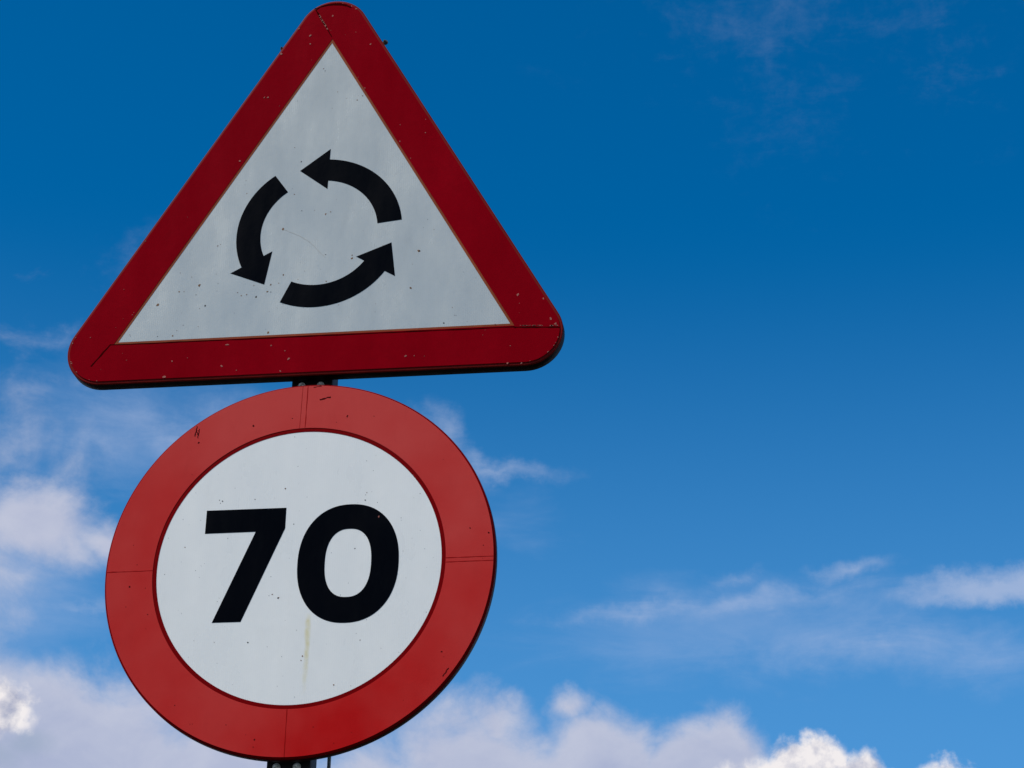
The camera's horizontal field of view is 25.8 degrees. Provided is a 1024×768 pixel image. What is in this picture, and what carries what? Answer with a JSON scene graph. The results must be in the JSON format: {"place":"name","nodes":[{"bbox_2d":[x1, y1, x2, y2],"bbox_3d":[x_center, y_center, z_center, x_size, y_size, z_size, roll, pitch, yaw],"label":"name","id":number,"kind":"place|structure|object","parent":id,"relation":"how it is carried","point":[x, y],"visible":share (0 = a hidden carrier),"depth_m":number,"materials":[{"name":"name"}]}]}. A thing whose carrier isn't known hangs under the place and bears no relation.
{"place":"outdoors","nodes":[
{"label":"outdoors","id":0,"kind":"place"},
{"bbox_2d":[0,0,1023,767],"label":"sky","id":1,"kind":"structure","parent":0,"point":[759,502],"materials":[{"name":"blue"}]},
{"label":"ground","id":2,"kind":"structure","parent":0,"visible":0},
{"bbox_2d":[267,380,337,767],"bbox_3d":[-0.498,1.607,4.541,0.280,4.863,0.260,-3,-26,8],"label":"sign post","id":3,"kind":"object","parent":2,"relation":"on","point":[309,764],"visible":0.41,"depth_m":4.89,"materials":[{"name":"metal"}]},
{"bbox_2d":[105,382,496,767],"bbox_3d":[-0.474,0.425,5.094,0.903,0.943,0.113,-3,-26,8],"label":"speed limit sign","id":4,"kind":"object","parent":3,"relation":"attached to","point":[301,572],"visible":1,"depth_m":5.03,"materials":[{"name":"metal"}]},
{"bbox_2d":[68,1,564,389],"bbox_3d":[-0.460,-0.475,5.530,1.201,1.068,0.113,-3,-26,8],"label":"warning sign","id":5,"kind":"object","parent":3,"relation":"attached to","point":[328,214],"visible":1,"depth_m":5.39,"materials":[{"name":"white metal"}]},
{"bbox_2d":[327,757,330,767],"bbox_3d":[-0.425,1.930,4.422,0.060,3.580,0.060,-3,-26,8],"label":"metal rod","id":6,"kind":"object","parent":3,"relation":"attached to","point":[328,762],"depth_m":4.95,"materials":[{"name":"grey metal"}]}
]}

